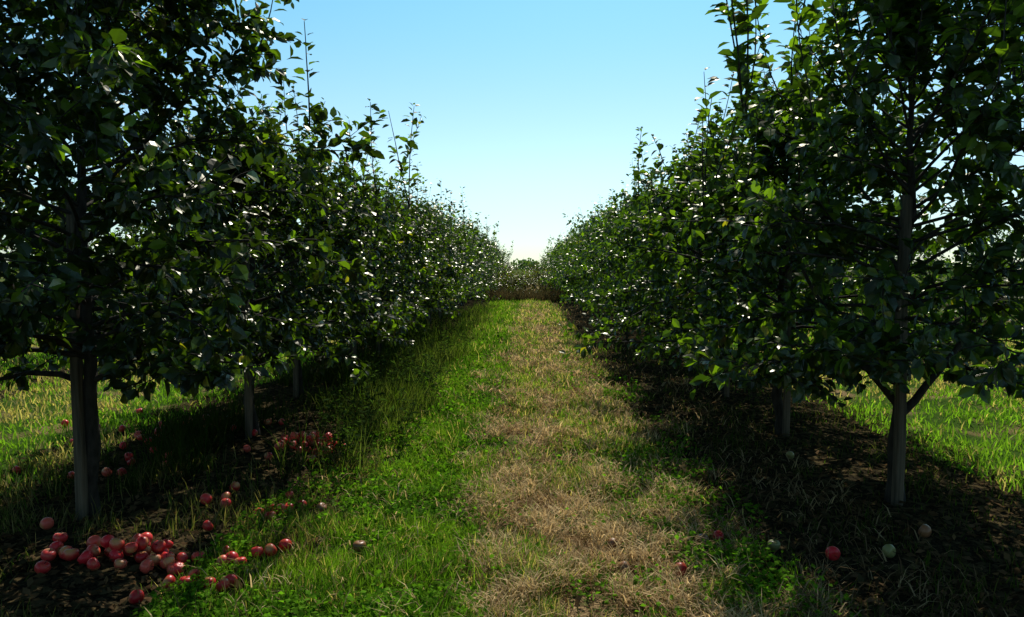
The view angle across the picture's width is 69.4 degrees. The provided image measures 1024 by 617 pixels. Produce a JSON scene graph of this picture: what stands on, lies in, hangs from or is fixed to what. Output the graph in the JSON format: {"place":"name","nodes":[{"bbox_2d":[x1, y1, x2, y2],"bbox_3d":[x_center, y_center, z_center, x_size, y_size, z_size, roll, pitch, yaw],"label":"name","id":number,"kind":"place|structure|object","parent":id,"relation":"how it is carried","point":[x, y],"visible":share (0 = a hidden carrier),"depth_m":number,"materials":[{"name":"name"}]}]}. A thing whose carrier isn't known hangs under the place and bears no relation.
{"place":"outdoors","nodes":[
{"label":"outdoors","id":0,"kind":"place"},
{"bbox_2d":[130,298,861,616],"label":"grass","id":1,"kind":"structure","parent":0,"point":[421,489],"depth_m":4.54,"materials":[{"name":"green plant"}]},
{"bbox_2d":[0,269,1023,616],"bbox_3d":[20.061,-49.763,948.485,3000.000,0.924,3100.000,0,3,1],"label":"ground","id":2,"kind":"structure","parent":0,"point":[118,593],"depth_m":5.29,"materials":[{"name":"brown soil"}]},
{"bbox_2d":[0,199,59,333],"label":"apple tree","id":3,"kind":"object","parent":2,"relation":"on","point":[7,247],"visible":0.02,"depth_m":10.68,"materials":[{"name":"green plant"}]},
{"bbox_2d":[12,438,127,473],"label":"fallen apples","id":4,"kind":"object","parent":2,"relation":"on","point":[18,470],"visible":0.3,"depth_m":6.39,"materials":[{"name":"red plant"}]},
{"bbox_2d":[8,172,144,326],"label":"apple tree","id":5,"kind":"object","parent":2,"relation":"on","point":[113,235],"visible":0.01,"depth_m":12.96,"materials":[{"name":"green plant"}]},
{"bbox_2d":[66,202,88,520],"bbox_3d":[-2.704,0.390,4.599,0.067,2.090,0.064,0,3,8],"label":"support post","id":6,"kind":"object","parent":2,"relation":"on","point":[79,448],"visible":0.51,"depth_m":4.59,"materials":[{"name":"grey wood"}]},
{"bbox_2d":[67,447,173,478],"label":"fallen apples","id":7,"kind":"object","parent":2,"relation":"on","point":[127,459],"visible":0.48,"depth_m":5.57,"materials":[{"name":"red plant"}]},
{"bbox_2d":[40,532,246,574],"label":"fallen apples","id":8,"kind":"object","parent":2,"relation":"on","point":[139,543],"visible":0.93,"depth_m":3.91,"materials":[{"name":"red plant"}]},
{"bbox_2d":[95,188,202,312],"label":"apple tree","id":9,"kind":"object","parent":2,"relation":"on","point":[135,231],"visible":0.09,"depth_m":14.81,"materials":[{"name":"green plant"}]},
{"bbox_2d":[61,408,284,443],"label":"fallen apples","id":10,"kind":"object","parent":2,"relation":"on","point":[122,428],"visible":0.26,"depth_m":7.17,"materials":[{"name":"red plant"}]},
{"bbox_2d":[128,551,238,604],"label":"fallen apples","id":11,"kind":"object","parent":2,"relation":"on","point":[134,596],"visible":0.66,"depth_m":3.67,"materials":[{"name":"red plant"}]},
{"bbox_2d":[0,0,384,517],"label":"apple tree","id":12,"kind":"object","parent":2,"relation":"on","point":[89,112],"visible":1,"depth_m":4.21,"materials":[{"name":"green plant"}]},
{"bbox_2d":[17,70,420,434],"bbox_3d":[-2.626,-0.479,6.760,2.982,3.442,3.729,2,4,36],"label":"apple tree","id":13,"kind":"object","parent":2,"relation":"on","point":[263,342],"visible":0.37,"depth_m":6.67,"materials":[{"name":"green plant"}]},
{"bbox_2d":[200,481,239,507],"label":"fallen apples","id":14,"kind":"object","parent":2,"relation":"on","point":[207,498],"visible":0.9,"depth_m":4.90,"materials":[{"name":"red plant"}]},
{"bbox_2d":[241,220,252,437],"bbox_3d":[-2.413,0.240,6.731,0.067,2.090,0.064,0,3,6],"label":"support post","id":15,"kind":"object","parent":2,"relation":"on","point":[248,396],"visible":0.27,"depth_m":6.74,"materials":[{"name":"wood"}]},
{"bbox_2d":[255,491,306,520],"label":"fallen apples","id":16,"kind":"object","parent":2,"relation":"on","point":[273,513],"visible":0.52,"depth_m":4.78,"materials":[{"name":"red plant"}]},
{"bbox_2d":[142,83,425,395],"bbox_3d":[-2.703,-0.763,8.851,3.330,3.790,3.304,0,3,-2],"label":"apple tree","id":17,"kind":"object","parent":2,"relation":"on","point":[367,328],"visible":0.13,"depth_m":8.82,"materials":[{"name":"green plant"}]},
{"bbox_2d":[291,256,298,397],"bbox_3d":[-2.613,0.126,8.888,0.067,2.090,0.063,0,3,-1],"label":"support post","id":18,"kind":"object","parent":2,"relation":"on","point":[295,376],"visible":0.17,"depth_m":8.90,"materials":[{"name":"wood"}]},
{"bbox_2d":[243,430,359,463],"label":"fallen apples","id":19,"kind":"object","parent":2,"relation":"on","point":[284,439],"visible":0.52,"depth_m":6.45,"materials":[{"name":"red plant"}]},
{"bbox_2d":[351,255,356,368],"bbox_3d":[-2.404,0.020,11.223,0.067,2.090,0.064,1,3,13],"label":"support post","id":20,"kind":"object","parent":2,"relation":"on","point":[355,350],"visible":0.06,"depth_m":11.23,"materials":[{"name":"wood"}]},
{"bbox_2d":[270,159,458,360],"bbox_3d":[-2.443,-0.646,11.608,3.018,3.300,3.519,1,3,22],"label":"apple tree","id":21,"kind":"object","parent":2,"relation":"on","point":[402,281],"visible":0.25,"depth_m":11.18,"materials":[{"name":"green plant"}]},
{"bbox_2d":[282,319,474,468],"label":"weeds","id":22,"kind":"object","parent":2,"relation":"on","point":[367,397],"visible":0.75,"depth_m":7.19,"materials":[{"name":"green plant"}]},
{"bbox_2d":[305,170,460,353],"bbox_3d":[-2.413,-0.791,13.202,2.936,3.389,3.671,-3,4,-41],"label":"apple tree","id":23,"kind":"object","parent":2,"relation":"on","point":[424,300],"visible":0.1,"depth_m":13.13,"materials":[{"name":"green plant"}]},
{"bbox_2d":[350,159,468,337],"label":"apple tree","id":24,"kind":"object","parent":2,"relation":"on","point":[449,272],"visible":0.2,"depth_m":15.55,"materials":[{"name":"green plant"}]},
{"bbox_2d":[400,162,488,323],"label":"apple tree","id":25,"kind":"object","parent":2,"relation":"on","point":[448,255],"visible":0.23,"depth_m":17.71,"materials":[{"name":"green plant"}]},
{"bbox_2d":[422,199,489,314],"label":"apple tree","id":26,"kind":"object","parent":2,"relation":"on","point":[470,280],"visible":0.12,"depth_m":22.17,"materials":[{"name":"green plant"}]},
{"bbox_2d":[416,183,498,323],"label":"apple tree","id":27,"kind":"object","parent":2,"relation":"on","point":[444,234],"visible":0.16,"depth_m":20.14,"materials":[{"name":"green plant"}]},
{"bbox_2d":[426,221,498,307],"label":"apple tree","id":28,"kind":"object","parent":2,"relation":"on","point":[485,251],"visible":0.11,"depth_m":28.73,"materials":[{"name":"green plant"}]},
{"bbox_2d":[434,204,498,310],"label":"apple tree","id":29,"kind":"object","parent":2,"relation":"on","point":[483,281],"visible":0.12,"depth_m":26.69,"materials":[{"name":"green plant"}]},
{"bbox_2d":[434,199,503,303],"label":"apple tree","id":30,"kind":"object","parent":2,"relation":"on","point":[483,288],"visible":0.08,"depth_m":24.16,"materials":[{"name":"green plant"}]},
{"bbox_2d":[446,224,512,299],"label":"apple tree","id":31,"kind":"object","parent":2,"relation":"on","point":[497,267],"visible":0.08,"depth_m":35.64,"materials":[{"name":"green plant"}]},
{"bbox_2d":[465,221,496,287],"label":"apple tree","id":32,"kind":"object","parent":2,"relation":"on","point":[483,257],"visible":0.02,"depth_m":33.36,"materials":[{"name":"green plant"}]},
{"bbox_2d":[459,211,505,305],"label":"apple tree","id":33,"kind":"object","parent":2,"relation":"on","point":[490,283],"visible":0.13,"depth_m":31.01,"materials":[{"name":"green plant"}]},
{"bbox_2d":[34,402,931,587],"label":"fallen apples","id":34,"kind":"object","parent":2,"relation":"on","point":[47,523],"visible":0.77,"depth_m":4.11,"materials":[{"name":"red plant"}]},
{"bbox_2d":[468,232,509,292],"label":"apple tree","id":35,"kind":"object","parent":2,"relation":"on","point":[492,253],"visible":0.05,"depth_m":42.17,"materials":[{"name":"green plant"}]},
{"bbox_2d":[472,220,506,294],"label":"apple tree","id":36,"kind":"object","parent":2,"relation":"on","point":[490,256],"visible":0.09,"depth_m":37.64,"materials":[{"name":"green plant"}]},
{"bbox_2d":[474,268,508,298],"bbox_3d":[-1.070,-1.232,38.446,2.211,1.783,2.110,0,3,1],"label":"shrub","id":37,"kind":"object","parent":2,"relation":"on","point":[490,277],"visible":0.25,"depth_m":38.23,"materials":[{"name":"green plant"}]},
{"bbox_2d":[476,239,506,295],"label":"apple tree","id":38,"kind":"object","parent":2,"relation":"on","point":[504,269],"visible":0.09,"depth_m":39.15,"materials":[{"name":"green plant"}]},
{"bbox_2d":[490,236,512,278],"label":"apple tree","id":39,"kind":"object","parent":2,"relation":"on","point":[500,254],"visible":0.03,"depth_m":45.88,"materials":[{"name":"green plant"}]},
{"bbox_2d":[486,263,517,292],"bbox_3d":[-0.578,-1.505,39.691,2.110,2.281,2.211,1,3,17],"label":"shrub","id":40,"kind":"object","parent":2,"relation":"on","point":[500,275],"visible":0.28,"depth_m":39.51,"materials":[{"name":"green plant"}]},
{"bbox_2d":[491,240,514,276],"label":"apple tree","id":41,"kind":"object","parent":2,"relation":"on","point":[504,256],"visible":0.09,"depth_m":52.66,"materials":[{"name":"green plant"}]},
{"bbox_2d":[494,241,513,270],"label":"apple tree","id":42,"kind":"object","parent":2,"relation":"on","point":[508,257],"visible":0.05,"depth_m":55.50,"materials":[{"name":"green plant"}]},
{"bbox_2d":[492,263,530,290],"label":"shrub","id":43,"kind":"object","parent":2,"relation":"on","point":[513,272],"visible":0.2,"depth_m":40.60,"materials":[{"name":"green plant"}]},
{"bbox_2d":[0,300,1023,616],"bbox_3d":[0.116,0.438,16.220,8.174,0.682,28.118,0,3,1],"label":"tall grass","id":44,"kind":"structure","parent":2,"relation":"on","point":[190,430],"depth_m":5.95,"materials":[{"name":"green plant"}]},
{"bbox_2d":[497,265,531,292],"bbox_3d":[0.116,-1.273,38.467,2.211,1.949,2.110,-3,4,-42],"label":"shrub","id":45,"kind":"object","parent":2,"relation":"on","point":[519,280],"visible":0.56,"depth_m":38.35,"materials":[{"name":"green plant"}]},
{"bbox_2d":[8,258,1022,270],"bbox_3d":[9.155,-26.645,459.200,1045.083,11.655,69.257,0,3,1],"label":"distant trees","id":46,"kind":"object","parent":2,"relation":"on","point":[522,263],"visible":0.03,"depth_m":446.50,"materials":[{"name":"green plant"}]},
{"bbox_2d":[504,269,537,291],"bbox_3d":[0.743,-1.264,39.443,2.110,1.783,2.211,-2,3,-27],"label":"shrub","id":47,"kind":"object","parent":2,"relation":"on","point":[528,279],"visible":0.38,"depth_m":39.44,"materials":[{"name":"green plant"}]},
{"bbox_2d":[484,284,574,302],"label":"dry reeds","id":48,"kind":"object","parent":2,"relation":"on","point":[520,294],"visible":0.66,"depth_m":34.92,"materials":[{"name":"plant"}]},
{"bbox_2d":[522,260,548,292],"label":"shrub","id":49,"kind":"object","parent":2,"relation":"on","point":[528,265],"visible":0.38,"depth_m":40.64,"materials":[{"name":"green plant"}]},
{"bbox_2d":[531,263,559,292],"bbox_3d":[1.776,-1.379,38.567,2.110,2.115,2.211,0,3,4],"label":"shrub","id":50,"kind":"object","parent":2,"relation":"on","point":[541,275],"visible":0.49,"depth_m":38.43,"materials":[{"name":"green plant"}]},
{"bbox_2d":[541,242,561,271],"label":"apple tree","id":51,"kind":"object","parent":2,"relation":"on","point":[548,260],"visible":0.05,"depth_m":46.67,"materials":[{"name":"green plant"}]},
{"bbox_2d":[534,267,568,291],"bbox_3d":[2.110,-1.348,39.658,2.211,1.949,2.110,1,3,20],"label":"shrub","id":52,"kind":"object","parent":2,"relation":"on","point":[551,280],"visible":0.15,"depth_m":39.42,"materials":[{"name":"green plant"}]},
{"bbox_2d":[543,234,574,289],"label":"apple tree","id":53,"kind":"object","parent":2,"relation":"on","point":[555,270],"visible":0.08,"depth_m":37.30,"materials":[{"name":"green plant"}]},
{"bbox_2d":[540,230,578,289],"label":"apple tree","id":54,"kind":"object","parent":2,"relation":"on","point":[557,255],"visible":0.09,"depth_m":34.91,"materials":[{"name":"green plant"}]},
{"bbox_2d":[546,239,572,291],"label":"apple tree","id":55,"kind":"object","parent":2,"relation":"on","point":[553,263],"visible":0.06,"depth_m":39.05,"materials":[{"name":"green plant"}]},
{"bbox_2d":[544,218,588,298],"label":"apple tree","id":56,"kind":"object","parent":2,"relation":"on","point":[563,257],"visible":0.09,"depth_m":30.62,"materials":[{"name":"green plant"}]},
{"bbox_2d":[547,238,593,289],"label":"apple tree","id":57,"kind":"object","parent":2,"relation":"on","point":[563,266],"visible":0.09,"depth_m":33.35,"materials":[{"name":"green plant"}]},
{"bbox_2d":[552,222,595,295],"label":"apple tree","id":58,"kind":"object","parent":2,"relation":"on","point":[572,259],"visible":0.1,"depth_m":28.89,"materials":[{"name":"green plant"}]},
{"bbox_2d":[552,220,604,310],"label":"apple tree","id":59,"kind":"object","parent":2,"relation":"on","point":[558,266],"visible":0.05,"depth_m":26.63,"materials":[{"name":"green plant"}]},
{"bbox_2d":[550,223,608,312],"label":"apple tree","id":60,"kind":"object","parent":2,"relation":"on","point":[569,289],"visible":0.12,"depth_m":24.38,"materials":[{"name":"green plant"}]},
{"bbox_2d":[145,300,1023,616],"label":"dry grass clippings","id":61,"kind":"object","parent":2,"relation":"on","point":[537,512],"visible":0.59,"depth_m":4.68,"materials":[{"name":"plant"}]},
{"bbox_2d":[546,197,623,316],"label":"apple tree","id":62,"kind":"object","parent":2,"relation":"on","point":[583,237],"visible":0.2,"depth_m":21.91,"materials":[{"name":"green plant"}]},
{"bbox_2d":[549,199,674,321],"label":"apple tree","id":63,"kind":"object","parent":2,"relation":"on","point":[598,283],"visible":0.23,"depth_m":19.73,"materials":[{"name":"green plant"}]},
{"bbox_2d":[560,180,677,333],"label":"apple tree","id":64,"kind":"object","parent":2,"relation":"on","point":[611,209],"visible":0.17,"depth_m":17.65,"materials":[{"name":"green plant"}]},
{"bbox_2d":[558,158,708,335],"bbox_3d":[3.041,-1.280,15.678,3.856,4.049,3.532,-1,3,-21],"label":"apple tree","id":65,"kind":"object","parent":2,"relation":"on","point":[591,257],"visible":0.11,"depth_m":15.73,"materials":[{"name":"green plant"}]},
{"bbox_2d":[577,187,714,348],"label":"apple tree","id":66,"kind":"object","parent":2,"relation":"on","point":[616,234],"visible":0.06,"depth_m":13.33,"materials":[{"name":"green plant"}]},
{"bbox_2d":[695,240,701,370],"bbox_3d":[2.788,0.011,11.066,0.067,2.090,0.064,0,3,-6],"label":"support post","id":67,"kind":"object","parent":2,"relation":"on","point":[699,251],"visible":0.11,"depth_m":11.01,"materials":[{"name":"wood"}]},
{"bbox_2d":[586,154,816,370],"bbox_3d":[2.848,-0.721,11.046,3.486,3.471,3.116,0,3,7],"label":"apple tree","id":68,"kind":"object","parent":2,"relation":"on","point":[665,226],"visible":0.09,"depth_m":11.37,"materials":[{"name":"green plant"}]},
{"bbox_2d":[559,68,877,395],"bbox_3d":[2.372,-0.806,8.801,3.634,3.816,3.329,0,3,0],"label":"apple tree","id":69,"kind":"object","parent":2,"relation":"on","point":[648,281],"visible":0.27,"depth_m":8.51,"materials":[{"name":"green plant"}]},
{"bbox_2d":[559,8,1011,434],"bbox_3d":[2.462,-0.639,6.979,3.750,3.756,3.632,-1,3,-23],"label":"apple tree","id":70,"kind":"object","parent":2,"relation":"on","point":[762,153],"visible":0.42,"depth_m":6.53,"materials":[{"name":"green plant"}]},
{"bbox_2d":[782,236,792,435],"bbox_3d":[2.540,0.242,6.816,0.067,2.090,0.064,0,3,6],"label":"trunk","id":71,"kind":"object","parent":2,"relation":"on","point":[786,413],"visible":0.22,"depth_m":6.82,"materials":[{"name":"wood"}]},
{"bbox_2d":[795,244,850,308],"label":"apple tree","id":72,"kind":"object","parent":2,"relation":"on","point":[839,295],"visible":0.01,"depth_m":19.37,"materials":[{"name":"green plant"}]},
{"bbox_2d":[662,0,1023,502],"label":"apple tree","id":73,"kind":"object","parent":2,"relation":"on","point":[878,350],"visible":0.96,"depth_m":4.34,"materials":[{"name":"green plant"}]},
{"bbox_2d":[831,244,896,319],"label":"apple tree","id":74,"kind":"object","parent":2,"relation":"on","point":[847,308],"visible":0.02,"depth_m":17.05,"materials":[{"name":"green plant"}]},
{"bbox_2d":[891,195,912,505],"bbox_3d":[2.490,0.325,4.734,0.067,2.090,0.064,0,3,-7],"label":"support post","id":75,"kind":"object","parent":2,"relation":"on","point":[899,444],"visible":0.69,"depth_m":4.72,"materials":[{"name":"grey wood"}]},
{"bbox_2d":[841,229,969,320],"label":"apple tree","id":76,"kind":"object","parent":2,"relation":"on","point":[920,255],"visible":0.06,"depth_m":14.56,"materials":[{"name":"green plant"}]},
{"bbox_2d":[910,217,1023,336],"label":"apple tree","id":77,"kind":"object","parent":2,"relation":"on","point":[938,276],"visible":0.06,"depth_m":12.51,"materials":[{"name":"green plant"}]},
{"bbox_2d":[1001,230,1023,348],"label":"apple tree","id":78,"kind":"object","parent":2,"relation":"on","point":[1021,341],"visible":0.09,"depth_m":10.71,"materials":[{"name":"green plant"}]},
{"bbox_2d":[0,298,1023,499],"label":"meadow grass","id":79,"kind":"structure","parent":0,"point":[936,386],"depth_m":7.92,"materials":[{"name":"green plant"}]},
{"bbox_2d":[0,0,1023,267],"label":"sky","id":80,"kind":"structure","parent":0,"point":[533,108],"materials":[{"name":"blue"}]}
]}

